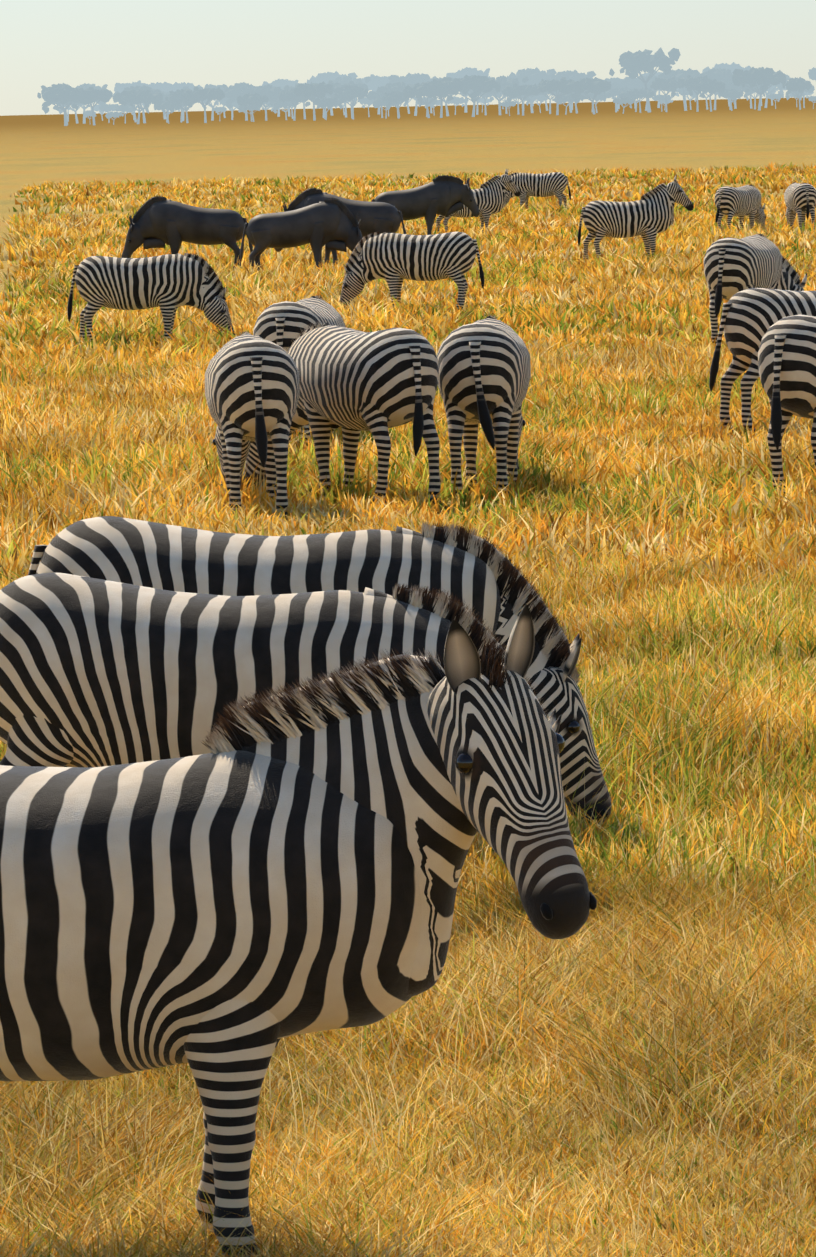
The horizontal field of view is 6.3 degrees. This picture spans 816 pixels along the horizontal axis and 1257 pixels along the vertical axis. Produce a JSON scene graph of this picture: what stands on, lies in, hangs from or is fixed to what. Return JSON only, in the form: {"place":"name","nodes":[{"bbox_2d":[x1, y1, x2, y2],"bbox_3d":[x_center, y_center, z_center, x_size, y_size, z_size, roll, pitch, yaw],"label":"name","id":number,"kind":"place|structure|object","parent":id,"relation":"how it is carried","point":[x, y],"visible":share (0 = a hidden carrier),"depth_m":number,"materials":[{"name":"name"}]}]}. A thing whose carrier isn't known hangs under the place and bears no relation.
{"place":"outdoors","nodes":[
{"label":"outdoors","id":0,"kind":"place"},
{"bbox_2d":[0,816,815,1256],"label":"grass","id":1,"kind":"structure","parent":0,"point":[752,1016],"depth_m":21.13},
{"bbox_2d":[0,333,815,586],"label":"grass","id":2,"kind":"structure","parent":0,"point":[108,447],"depth_m":56.73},
{"bbox_2d":[0,540,815,905],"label":"grass","id":3,"kind":"structure","parent":0,"point":[660,734],"depth_m":33.23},
{"bbox_2d":[0,97,815,1256],"bbox_3d":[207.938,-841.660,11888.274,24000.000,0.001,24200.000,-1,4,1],"label":"ground","id":4,"kind":"structure","parent":0,"point":[38,149],"depth_m":471.87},
{"bbox_2d":[37,83,83,125],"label":"tree","id":5,"kind":"object","parent":4,"relation":"on","point":[61,93],"visible":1,"depth_m":1697.35,"materials":[{"name":"grey plant"}]},
{"bbox_2d":[66,87,112,124],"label":"tree","id":6,"kind":"object","parent":4,"relation":"on","point":[89,95],"visible":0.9,"depth_m":1698.95,"materials":[{"name":"grey plant"}]},
{"bbox_2d":[76,83,107,123],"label":"tree","id":7,"kind":"object","parent":4,"relation":"on","point":[84,86],"visible":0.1,"depth_m":2027.76,"materials":[{"name":"grey plant"}]},
{"bbox_2d":[100,103,116,122],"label":"tree","id":8,"kind":"object","parent":4,"relation":"on","point":[104,107],"visible":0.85,"depth_m":2005.40,"materials":[{"name":"grey plant"}]},
{"bbox_2d":[105,112,123,124],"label":"tree","id":9,"kind":"object","parent":4,"relation":"on","point":[108,115],"visible":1,"depth_m":1706.92,"materials":[{"name":"grey plant"}]},
{"bbox_2d":[114,104,135,123],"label":"tree","id":10,"kind":"object","parent":4,"relation":"on","point":[117,108],"visible":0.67,"depth_m":1875.51,"materials":[{"name":"grey plant"}]},
{"bbox_2d":[114,80,147,119],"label":"tree","id":11,"kind":"object","parent":4,"relation":"on","point":[119,87],"visible":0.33,"depth_m":2626.54,"materials":[{"name":"grey plant"}]},
{"bbox_2d":[113,89,162,123],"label":"tree","id":12,"kind":"object","parent":4,"relation":"on","point":[147,98],"visible":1,"depth_m":1716.98,"materials":[{"name":"grey plant"}]},
{"bbox_2d":[121,85,163,122],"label":"tree","id":13,"kind":"object","parent":4,"relation":"on","point":[136,88],"visible":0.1,"depth_m":1836.97,"materials":[{"name":"grey plant"}]},
{"bbox_2d":[67,253,234,341],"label":"zebra","id":14,"kind":"object","parent":4,"relation":"on","point":[168,284],"visible":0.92,"depth_m":91.69,"materials":[{"name":"multicoloured"}]},
{"bbox_2d":[142,82,180,118],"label":"tree","id":15,"kind":"object","parent":4,"relation":"on","point":[163,87],"visible":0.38,"depth_m":2589.48,"materials":[{"name":"grey plant"}]},
{"bbox_2d":[154,100,181,123],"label":"tree","id":16,"kind":"object","parent":4,"relation":"on","point":[162,105],"visible":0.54,"depth_m":1720.25,"materials":[{"name":"grey plant"}]},
{"bbox_2d":[161,82,199,118],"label":"tree","id":17,"kind":"object","parent":4,"relation":"on","point":[190,85],"visible":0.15,"depth_m":2595.10,"materials":[{"name":"grey plant"}]},
{"bbox_2d":[165,89,198,122],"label":"tree","id":18,"kind":"object","parent":4,"relation":"on","point":[175,98],"visible":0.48,"depth_m":1708.96,"materials":[{"name":"grey plant"}]},
{"bbox_2d":[122,194,252,267],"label":"wildebeest","id":19,"kind":"object","parent":4,"relation":"on","point":[159,221],"visible":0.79,"depth_m":131.51,"materials":[{"name":"black"}]},
{"bbox_2d":[182,86,224,122],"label":"tree","id":20,"kind":"object","parent":4,"relation":"on","point":[196,95],"visible":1,"depth_m":1682.27,"materials":[{"name":"grey plant"}]},
{"bbox_2d":[183,84,228,120],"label":"tree","id":21,"kind":"object","parent":4,"relation":"on","point":[205,101],"visible":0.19,"depth_m":2033.22,"materials":[{"name":"grey plant"}]},
{"bbox_2d":[222,82,258,120],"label":"tree","id":22,"kind":"object","parent":4,"relation":"on","point":[234,92],"visible":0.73,"depth_m":1879.14,"materials":[{"name":"grey plant"}]},
{"bbox_2d":[237,104,263,121],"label":"tree","id":23,"kind":"object","parent":4,"relation":"on","point":[241,108],"visible":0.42,"depth_m":1728.31,"materials":[{"name":"grey plant"}]},
{"bbox_2d":[236,92,268,121],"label":"tree","id":24,"kind":"object","parent":4,"relation":"on","point":[255,98],"visible":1,"depth_m":1693.90,"materials":[{"name":"grey plant"}]},
{"bbox_2d":[205,330,299,516],"bbox_3d":[-1.141,-1.512,53.877,0.683,1.315,2.317,-2,4,-4],"label":"zebra","id":25,"kind":"object","parent":4,"relation":"on","point":[252,387],"visible":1,"depth_m":52.98,"materials":[{"name":"multicoloured"}]},
{"bbox_2d":[249,84,288,120],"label":"tree","id":26,"kind":"object","parent":4,"relation":"on","point":[270,92],"visible":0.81,"depth_m":1829.07,"materials":[{"name":"grey plant"}]},
{"bbox_2d":[271,99,294,119],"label":"tree","id":27,"kind":"object","parent":4,"relation":"on","point":[277,104],"visible":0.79,"depth_m":1815.87,"materials":[{"name":"grey plant"}]},
{"bbox_2d":[263,79,304,116],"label":"tree","id":28,"kind":"object","parent":4,"relation":"on","point":[282,83],"visible":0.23,"depth_m":2598.64,"materials":[{"name":"grey plant"}]},
{"bbox_2d":[0,572,568,823],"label":"zebra","id":29,"kind":"object","parent":4,"relation":"on","point":[95,672],"visible":0.48,"depth_m":26.27,"materials":[{"name":"multicoloured"}]},
{"bbox_2d":[278,88,315,120],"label":"tree","id":30,"kind":"object","parent":4,"relation":"on","point":[285,95],"visible":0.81,"depth_m":1724.86,"materials":[{"name":"grey plant"}]},
{"bbox_2d":[0,604,596,1256],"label":"zebra","id":31,"kind":"object","parent":4,"relation":"on","point":[248,894],"visible":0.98,"depth_m":18.44,"materials":[{"name":"multicoloured"}]},
{"bbox_2d":[253,294,344,442],"bbox_3d":[-0.889,-2.252,64.393,0.676,1.299,2.303,-1,4,11],"label":"zebra","id":32,"kind":"object","parent":4,"relation":"on","point":[281,324],"visible":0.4,"depth_m":63.46,"materials":[{"name":"multicoloured"}]},
{"bbox_2d":[240,197,362,270],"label":"wildebeest","id":33,"kind":"object","parent":4,"relation":"on","point":[331,224],"visible":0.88,"depth_m":128.01,"materials":[{"name":"black"}]},
{"bbox_2d":[4,516,610,829],"bbox_3d":[-0.396,0.222,29.529,2.460,1.358,0.709,3,4,3],"label":"zebra","id":34,"kind":"object","parent":4,"relation":"on","point":[487,581],"visible":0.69,"depth_m":29.33,"materials":[{"name":"multicoloured"}]},
{"bbox_2d":[294,81,332,120],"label":"tree","id":35,"kind":"object","parent":4,"relation":"on","point":[318,91],"visible":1,"depth_m":1675.82,"materials":[{"name":"grey plant"}]},
{"bbox_2d":[310,80,345,118],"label":"tree","id":36,"kind":"object","parent":4,"relation":"on","point":[335,85],"visible":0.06,"depth_m":1824.49,"materials":[{"name":"grey plant"}]},
{"bbox_2d":[315,97,341,119],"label":"tree","id":37,"kind":"object","parent":4,"relation":"on","point":[328,103],"visible":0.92,"depth_m":1687.31,"materials":[{"name":"grey plant"}]},
{"bbox_2d":[307,71,357,115],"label":"tree","id":38,"kind":"object","parent":4,"relation":"on","point":[322,77],"visible":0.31,"depth_m":2610.04,"materials":[{"name":"grey plant"}]},
{"bbox_2d":[274,187,405,265],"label":"wildebeest","id":39,"kind":"object","parent":4,"relation":"on","point":[381,217],"visible":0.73,"depth_m":133.79,"materials":[{"name":"black"}]},
{"bbox_2d":[242,321,440,503],"bbox_3d":[-0.418,-1.607,54.821,0.706,1.339,2.316,-4,5,-31],"label":"zebra","id":40,"kind":"object","parent":4,"relation":"on","point":[354,383],"visible":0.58,"depth_m":54.11,"materials":[{"name":"multicoloured"}]},
{"bbox_2d":[332,84,367,118],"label":"tree","id":41,"kind":"object","parent":4,"relation":"on","point":[346,93],"visible":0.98,"depth_m":1722.19,"materials":[{"name":"grey plant"}]},
{"bbox_2d":[332,75,370,116],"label":"tree","id":42,"kind":"object","parent":4,"relation":"on","point":[345,79],"visible":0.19,"depth_m":2076.46,"materials":[{"name":"grey plant"}]},
{"bbox_2d":[338,81,368,117],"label":"tree","id":43,"kind":"object","parent":4,"relation":"on","point":[361,85],"visible":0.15,"depth_m":1860.93,"materials":[{"name":"grey plant"}]},
{"bbox_2d":[358,97,373,116],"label":"tree","id":44,"kind":"object","parent":4,"relation":"on","point":[366,100],"visible":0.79,"depth_m":2012.16,"materials":[{"name":"grey plant"}]},
{"bbox_2d":[367,91,382,117],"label":"tree","id":45,"kind":"object","parent":4,"relation":"on","point":[371,95],"visible":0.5,"depth_m":1810.50,"materials":[{"name":"grey plant"}]},
{"bbox_2d":[361,74,399,113],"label":"tree","id":46,"kind":"object","parent":4,"relation":"on","point":[375,83],"visible":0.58,"depth_m":2611.65,"materials":[{"name":"grey plant"}]},
{"bbox_2d":[373,96,396,118],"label":"tree","id":47,"kind":"object","parent":4,"relation":"on","point":[378,102],"visible":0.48,"depth_m":1729.68,"materials":[{"name":"grey plant"}]},
{"bbox_2d":[384,91,408,118],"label":"tree","id":48,"kind":"object","parent":4,"relation":"on","point":[395,97],"visible":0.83,"depth_m":1678.45,"materials":[{"name":"grey plant"}]},
{"bbox_2d":[377,81,425,117],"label":"tree","id":49,"kind":"object","parent":4,"relation":"on","point":[390,87],"visible":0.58,"depth_m":1806.57,"materials":[{"name":"grey plant"}]},
{"bbox_2d":[0,244,815,365],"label":"grass","id":50,"kind":"structure","parent":4,"relation":"on","point":[649,294],"depth_m":102.18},
{"bbox_2d":[0,195,815,276],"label":"grass","id":51,"kind":"structure","parent":4,"relation":"on","point":[65,241],"depth_m":153.89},
{"bbox_2d":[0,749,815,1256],"bbox_3d":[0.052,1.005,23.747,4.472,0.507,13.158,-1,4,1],"label":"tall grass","id":52,"kind":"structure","parent":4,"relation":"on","point":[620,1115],"depth_m":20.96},
{"bbox_2d":[339,231,483,312],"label":"zebra","id":53,"kind":"object","parent":4,"relation":"on","point":[394,260],"visible":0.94,"depth_m":103.41,"materials":[{"name":"multicoloured"}]},
{"bbox_2d":[388,73,436,115],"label":"tree","id":54,"kind":"object","parent":4,"relation":"on","point":[411,79],"visible":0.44,"depth_m":2063.65,"materials":[{"name":"grey plant"}]},
{"bbox_2d":[372,174,479,234],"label":"wildebeest","id":55,"kind":"object","parent":4,"relation":"on","point":[444,195],"visible":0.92,"depth_m":155.31,"materials":[{"name":"black"}]},
{"bbox_2d":[403,82,452,117],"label":"tree","id":56,"kind":"object","parent":4,"relation":"on","point":[418,90],"visible":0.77,"depth_m":1659.39,"materials":[{"name":"grey plant"}]},
{"bbox_2d":[423,79,462,117],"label":"tree","id":57,"kind":"object","parent":4,"relation":"on","point":[440,86],"visible":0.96,"depth_m":1658.48,"materials":[{"name":"grey plant"}]},
{"bbox_2d":[447,96,468,114],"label":"tree","id":58,"kind":"object","parent":4,"relation":"on","point":[457,100],"visible":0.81,"depth_m":2066.51,"materials":[{"name":"grey plant"}]},
{"bbox_2d":[446,67,489,112],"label":"tree","id":59,"kind":"object","parent":4,"relation":"on","point":[470,71],"visible":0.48,"depth_m":2580.83,"materials":[{"name":"grey plant"}]},
{"bbox_2d":[441,75,500,116],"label":"tree","id":60,"kind":"object","parent":4,"relation":"on","point":[478,85],"visible":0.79,"depth_m":1677.73,"materials":[{"name":"grey plant"}]},
{"bbox_2d":[433,168,520,233],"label":"zebra","id":61,"kind":"object","parent":4,"relation":"on","point":[490,196],"visible":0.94,"depth_m":162.28,"materials":[{"name":"multicoloured"}]},
{"bbox_2d":[436,313,530,496],"bbox_3d":[0.595,-1.691,55.691,0.696,1.338,2.366,-1,4,5],"label":"zebra","id":62,"kind":"object","parent":4,"relation":"on","point":[484,366],"visible":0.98,"depth_m":54.76,"materials":[{"name":"multicoloured"}]},
{"bbox_2d":[498,100,515,115],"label":"tree","id":63,"kind":"object","parent":4,"relation":"on","point":[507,103],"visible":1,"depth_m":1709.42,"materials":[{"name":"grey plant"}]},
{"bbox_2d":[488,75,528,114],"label":"tree","id":64,"kind":"object","parent":4,"relation":"on","point":[503,82],"visible":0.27,"depth_m":1831.79,"materials":[{"name":"grey plant"}]},
{"bbox_2d":[502,83,540,115],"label":"tree","id":65,"kind":"object","parent":4,"relation":"on","point":[515,91],"visible":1,"depth_m":1709.79,"materials":[{"name":"grey plant"}]},
{"bbox_2d":[513,85,533,114],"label":"tree","id":66,"kind":"object","parent":4,"relation":"on","point":[527,99],"visible":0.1,"depth_m":1876.33,"materials":[{"name":"grey plant"}]},
{"bbox_2d":[507,67,556,112],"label":"tree","id":67,"kind":"object","parent":4,"relation":"on","point":[536,75],"visible":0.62,"depth_m":2079.54,"materials":[{"name":"grey plant"}]},
{"bbox_2d":[506,172,570,209],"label":"zebra","id":68,"kind":"object","parent":4,"relation":"on","point":[542,185],"visible":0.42,"depth_m":194.53,"materials":[{"name":"multicoloured"}]},
{"bbox_2d":[529,95,547,112],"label":"tree","id":69,"kind":"object","parent":4,"relation":"on","point":[541,98],"visible":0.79,"depth_m":2060.90,"materials":[{"name":"grey plant"}]},
{"bbox_2d":[537,84,563,113],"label":"tree","id":70,"kind":"object","parent":4,"relation":"on","point":[545,94],"visible":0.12,"depth_m":1848.89,"materials":[{"name":"grey plant"}]},
{"bbox_2d":[537,77,583,114],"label":"tree","id":71,"kind":"object","parent":4,"relation":"on","point":[564,85],"visible":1,"depth_m":1659.69,"materials":[{"name":"grey plant"}]},
{"bbox_2d":[552,93,583,114],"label":"tree","id":72,"kind":"object","parent":4,"relation":"on","point":[564,98],"visible":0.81,"depth_m":1717.79,"materials":[{"name":"grey plant"}]},
{"bbox_2d":[547,70,595,112],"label":"tree","id":73,"kind":"object","parent":4,"relation":"on","point":[575,75],"visible":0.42,"depth_m":2005.71,"materials":[{"name":"grey plant"}]},
{"bbox_2d":[574,77,611,113],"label":"tree","id":74,"kind":"object","parent":4,"relation":"on","point":[596,86],"visible":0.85,"depth_m":1663.85,"materials":[{"name":"grey plant"}]},
{"bbox_2d":[581,90,610,112],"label":"tree","id":75,"kind":"object","parent":4,"relation":"on","point":[603,96],"visible":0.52,"depth_m":1822.56,"materials":[{"name":"grey plant"}]},
{"bbox_2d":[603,87,627,111],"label":"tree","id":76,"kind":"object","parent":4,"relation":"on","point":[615,91],"visible":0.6,"depth_m":1869.97,"materials":[{"name":"grey plant"}]},
{"bbox_2d":[613,97,635,113],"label":"tree","id":77,"kind":"object","parent":4,"relation":"on","point":[621,101],"visible":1,"depth_m":1656.60,"materials":[{"name":"grey plant"}]},
{"bbox_2d":[578,174,693,259],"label":"zebra","id":78,"kind":"object","parent":4,"relation":"on","point":[648,216],"visible":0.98,"depth_m":132.57,"materials":[{"name":"multicoloured"}]},
{"bbox_2d":[619,89,654,112],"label":"tree","id":79,"kind":"object","parent":4,"relation":"on","point":[636,94],"visible":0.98,"depth_m":1729.49,"materials":[{"name":"grey plant"}]},
{"bbox_2d":[609,47,679,112],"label":"tall tree","id":80,"kind":"object","parent":4,"relation":"on","point":[634,64],"visible":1,"depth_m":1741.82,"materials":[{"name":"grey plant"}]},
{"bbox_2d":[620,75,669,110],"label":"tree","id":81,"kind":"object","parent":4,"relation":"on","point":[629,82],"visible":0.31,"depth_m":2023.17,"materials":[{"name":"grey plant"}]},
{"bbox_2d":[652,95,670,111],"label":"tree","id":82,"kind":"object","parent":4,"relation":"on","point":[659,98],"visible":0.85,"depth_m":1834.59,"materials":[{"name":"grey plant"}]},
{"bbox_2d":[650,76,680,111],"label":"tree","id":83,"kind":"object","parent":4,"relation":"on","point":[671,84],"visible":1,"depth_m":1723.08,"materials":[{"name":"grey plant"}]},
{"bbox_2d":[657,68,711,110],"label":"tree","id":84,"kind":"object","parent":4,"relation":"on","point":[678,73],"visible":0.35,"depth_m":1870.50,"materials":[{"name":"grey plant"}]},
{"bbox_2d":[678,87,704,109],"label":"tree","id":85,"kind":"object","parent":4,"relation":"on","point":[693,96],"visible":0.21,"depth_m":2031.93,"materials":[{"name":"grey plant"}]},
{"bbox_2d":[680,75,711,111],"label":"tree","id":86,"kind":"object","parent":4,"relation":"on","point":[688,83],"visible":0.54,"depth_m":1695.17,"materials":[{"name":"grey plant"}]},
{"bbox_2d":[692,79,724,111],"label":"tree","id":87,"kind":"object","parent":4,"relation":"on","point":[711,87],"visible":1,"depth_m":1676.33,"materials":[{"name":"grey plant"}]},
{"bbox_2d":[707,68,731,109],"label":"tree","id":88,"kind":"object","parent":4,"relation":"on","point":[719,74],"visible":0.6,"depth_m":1878.63,"materials":[{"name":"grey plant"}]},
{"bbox_2d":[702,62,750,105],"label":"tree","id":89,"kind":"object","parent":4,"relation":"on","point":[733,66],"visible":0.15,"depth_m":2564.57,"materials":[{"name":"grey plant"}]},
{"bbox_2d":[722,79,741,109],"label":"tree","id":90,"kind":"object","parent":4,"relation":"on","point":[729,83],"visible":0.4,"depth_m":1860.99,"materials":[{"name":"grey plant"}]},
{"bbox_2d":[718,88,749,110],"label":"tree","id":91,"kind":"object","parent":4,"relation":"on","point":[733,94],"visible":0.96,"depth_m":1722.64,"materials":[{"name":"grey plant"}]},
{"bbox_2d":[715,184,765,233],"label":"zebra","id":92,"kind":"object","parent":4,"relation":"on","point":[739,202],"visible":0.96,"depth_m":154.98,"materials":[{"name":"multicoloured"}]},
{"bbox_2d":[739,83,764,108],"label":"tree","id":93,"kind":"object","parent":4,"relation":"on","point":[751,91],"visible":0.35,"depth_m":1841.76,"materials":[{"name":"grey plant"}]},
{"bbox_2d":[704,233,806,344],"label":"zebra","id":94,"kind":"object","parent":4,"relation":"on","point":[732,266],"visible":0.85,"depth_m":86.25,"materials":[{"name":"multicoloured"}]},
{"bbox_2d":[732,67,785,110],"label":"tree","id":95,"kind":"object","parent":4,"relation":"on","point":[766,77],"visible":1,"depth_m":1670.87,"materials":[{"name":"grey plant"}]},
{"bbox_2d":[709,288,815,431],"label":"zebra","id":96,"kind":"object","parent":4,"relation":"on","point":[750,317],"visible":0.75,"depth_m":64.38,"materials":[{"name":"multicoloured"}]},
{"bbox_2d":[767,93,783,108],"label":"tree","id":97,"kind":"object","parent":4,"relation":"on","point":[778,96],"visible":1,"depth_m":1876.17,"materials":[{"name":"grey plant"}]},
{"bbox_2d":[764,71,790,107],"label":"tree","id":98,"kind":"object","parent":4,"relation":"on","point":[780,88],"visible":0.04,"depth_m":2052.90,"materials":[{"name":"grey plant"}]},
{"bbox_2d":[758,314,815,494],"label":"zebra","id":99,"kind":"object","parent":4,"relation":"on","point":[787,361],"visible":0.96,"depth_m":53.26,"materials":[{"name":"multicoloured"}]},
{"bbox_2d":[782,77,811,109],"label":"tree","id":100,"kind":"object","parent":4,"relation":"on","point":[799,84],"visible":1,"depth_m":1656.40,"materials":[{"name":"grey plant"}]},
{"bbox_2d":[784,182,815,230],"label":"zebra","id":101,"kind":"object","parent":4,"relation":"on","point":[800,199],"visible":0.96,"depth_m":157.27,"materials":[{"name":"multicoloured"}]},
{"bbox_2d":[0,0,815,115],"label":"sky","id":102,"kind":"structure","parent":0,"point":[74,43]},
{"bbox_2d":[3,162,815,221],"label":"grass","id":103,"kind":"structure","parent":0,"point":[108,199],"depth_m":253.38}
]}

